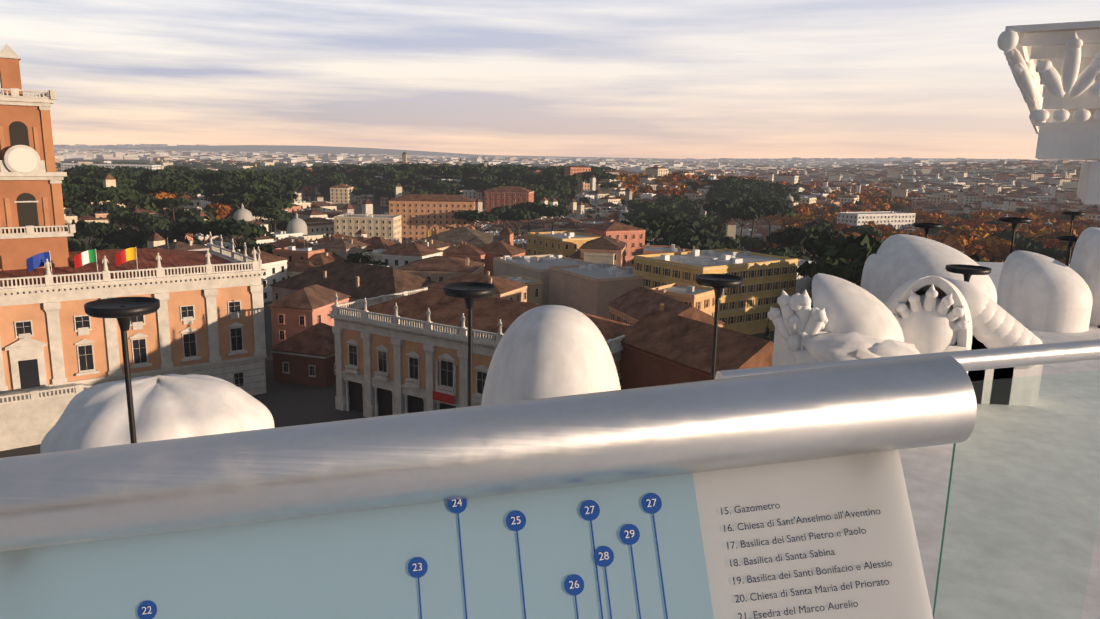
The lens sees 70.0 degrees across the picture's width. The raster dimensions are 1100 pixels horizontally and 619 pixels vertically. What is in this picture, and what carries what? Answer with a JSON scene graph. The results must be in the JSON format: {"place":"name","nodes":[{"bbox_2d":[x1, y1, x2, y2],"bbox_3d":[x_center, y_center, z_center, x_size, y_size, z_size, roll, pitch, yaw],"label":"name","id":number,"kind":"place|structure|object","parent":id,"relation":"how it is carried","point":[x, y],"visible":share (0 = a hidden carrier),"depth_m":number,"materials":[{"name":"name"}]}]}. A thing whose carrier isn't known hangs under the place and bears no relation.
{"place":"outdoors","nodes":[
{"label":"outdoors","id":0,"kind":"place"},
{"bbox_2d":[0,145,879,457],"bbox_3d":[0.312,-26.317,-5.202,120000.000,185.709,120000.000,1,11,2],"label":"ground","id":1,"kind":"structure","parent":0,"point":[290,403],"depth_m":156.98,"materials":[{"name":"grey"}]},
{"bbox_2d":[61,163,160,170],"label":"white office slab","id":2,"kind":"structure","parent":1,"relation":"on","point":[64,166],"depth_m":1260.03,"materials":[{"name":"paint"}]},
{"bbox_2d":[0,232,266,450],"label":"palace","id":3,"kind":"structure","parent":1,"relation":"on","point":[60,348],"depth_m":134.20,"materials":[{"name":"paint"}]},
{"bbox_2d":[0,43,75,270],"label":"bell tower","id":4,"kind":"structure","parent":3,"relation":"on","point":[33,221],"depth_m":130.16,"materials":[{"name":"paint"}]},
{"bbox_2d":[269,322,335,386],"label":"house","id":5,"kind":"structure","parent":1,"relation":"on","point":[306,356],"depth_m":157.46,"materials":[{"name":"paint"}]},
{"bbox_2d":[268,284,351,345],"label":"house","id":6,"kind":"structure","parent":1,"relation":"on","point":[297,312],"depth_m":175.64,"materials":[{"name":"paint"}]},
{"bbox_2d":[269,261,435,307],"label":"house","id":7,"kind":"structure","parent":1,"relation":"on","point":[356,281],"depth_m":206.22,"materials":[{"name":"tile"}]},
{"bbox_2d":[334,213,401,243],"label":"building","id":8,"kind":"structure","parent":1,"relation":"on","point":[389,227],"depth_m":473.87,"materials":[{"name":"paint"}]},
{"bbox_2d":[388,194,474,243],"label":"building","id":9,"kind":"structure","parent":1,"relation":"on","point":[421,214],"depth_m":523.99,"materials":[{"name":"paint"}]},
{"bbox_2d":[397,256,485,281],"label":"building","id":10,"kind":"structure","parent":1,"relation":"on","point":[437,268],"depth_m":229.15,"materials":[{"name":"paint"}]},
{"bbox_2d":[413,227,504,246],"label":"building","id":11,"kind":"structure","parent":1,"relation":"on","point":[457,235],"depth_m":304.88,"materials":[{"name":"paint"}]},
{"bbox_2d":[425,271,529,301],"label":"tiled house","id":12,"kind":"structure","parent":1,"relation":"on","point":[507,289],"depth_m":203.74,"materials":[{"name":"tile"}]},
{"bbox_2d":[327,287,631,417],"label":"palace","id":13,"kind":"structure","parent":1,"relation":"on","point":[403,352],"depth_m":132.42,"materials":[{"name":"paint"}]},
{"bbox_2d":[484,186,533,224],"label":"building","id":14,"kind":"structure","parent":1,"relation":"on","point":[500,196],"depth_m":635.06,"materials":[{"name":"paint"}]},
{"bbox_2d":[495,275,542,303],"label":"building","id":15,"kind":"structure","parent":1,"relation":"on","point":[535,291],"depth_m":226.32,"materials":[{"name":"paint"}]},
{"bbox_2d":[493,254,594,304],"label":"building","id":16,"kind":"structure","parent":1,"relation":"on","point":[534,266],"depth_m":249.55,"materials":[{"name":"paint"}]},
{"bbox_2d":[526,231,601,256],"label":"ochre block","id":17,"kind":"structure","parent":1,"relation":"on","point":[565,243],"depth_m":302.68,"materials":[{"name":"paint"}]},
{"bbox_2d":[54,144,1099,301],"bbox_3d":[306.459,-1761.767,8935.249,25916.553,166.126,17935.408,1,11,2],"label":"city buildings","id":18,"kind":"structure","parent":1,"relation":"on","point":[308,239],"depth_m":892.11,"materials":[{"name":"paint"}]},
{"bbox_2d":[548,263,642,318],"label":"building","id":19,"kind":"structure","parent":1,"relation":"on","point":[593,289],"depth_m":216.15,"materials":[{"name":"paint"}]},
{"bbox_2d":[583,221,645,265],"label":"salmon house","id":20,"kind":"structure","parent":1,"relation":"on","point":[633,237],"depth_m":341.04,"materials":[{"name":"paint"}]},
{"bbox_2d":[612,170,634,174],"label":"building","id":21,"kind":"structure","parent":1,"relation":"on","point":[624,172],"depth_m":995.14,"materials":[{"name":"paint"}]},
{"bbox_2d":[607,286,725,326],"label":"building","id":22,"kind":"structure","parent":1,"relation":"on","point":[634,306],"depth_m":169.97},
{"bbox_2d":[649,283,714,316],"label":"building","id":23,"kind":"structure","parent":1,"relation":"on","point":[701,298],"depth_m":183.88,"materials":[{"name":"paint"}]},
{"bbox_2d":[618,309,773,389],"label":"tiled building","id":24,"kind":"structure","parent":1,"relation":"on","point":[662,348],"depth_m":112.10,"materials":[{"name":"tile"}]},
{"bbox_2d":[634,249,798,334],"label":"ochre palazzo","id":25,"kind":"structure","parent":1,"relation":"on","point":[744,307],"depth_m":209.29,"materials":[{"name":"paint"}]},
{"bbox_2d":[795,259,815,306],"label":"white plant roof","id":26,"kind":"structure","parent":1,"relation":"on","point":[803,284],"depth_m":252.40,"materials":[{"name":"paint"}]},
{"bbox_2d":[837,211,915,228],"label":"building","id":27,"kind":"structure","parent":1,"relation":"on","point":[897,220],"depth_m":644.51,"materials":[{"name":"paint"}]},
{"bbox_2d":[899,262,1099,618],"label":"vittoriano roof terrace","id":28,"kind":"structure","parent":1,"relation":"on","point":[926,471],"depth_m":7.13,"materials":[{"name":"stone"}]},
{"bbox_2d":[0,339,1099,550],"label":"handrail","id":29,"kind":"object","parent":28,"relation":"on","point":[735,418],"visible":0.98,"depth_m":0.94,"materials":[{"name":"metal"}]},
{"bbox_2d":[0,450,932,618],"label":"info panel","id":30,"kind":"object","parent":29,"relation":"attached to","point":[830,538],"visible":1,"depth_m":0.95,"materials":[{"name":"blue"}]},
{"bbox_2d":[40,227,1099,453],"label":"stone sculptures","id":31,"kind":"object","parent":28,"relation":"on","point":[911,295],"visible":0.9,"depth_m":8.74},
{"bbox_2d":[84,211,1099,443],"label":"floodlights","id":32,"kind":"object","parent":28,"relation":"on","point":[123,310],"visible":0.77,"depth_m":7.54,"materials":[{"name":"black metal"}]},
{"bbox_2d":[932,370,1099,618],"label":"glass balustrade","id":33,"kind":"object","parent":28,"relation":"on","point":[944,525],"depth_m":2.25,"materials":[{"name":"teal"}]},
{"bbox_2d":[0,0,1099,160],"label":"sky","id":34,"kind":"structure","parent":0,"point":[668,79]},
{"bbox_2d":[997,20,1099,204],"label":"column capital","id":35,"kind":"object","parent":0,"point":[1055,67],"depth_m":4.79,"materials":[{"name":"white stone"}]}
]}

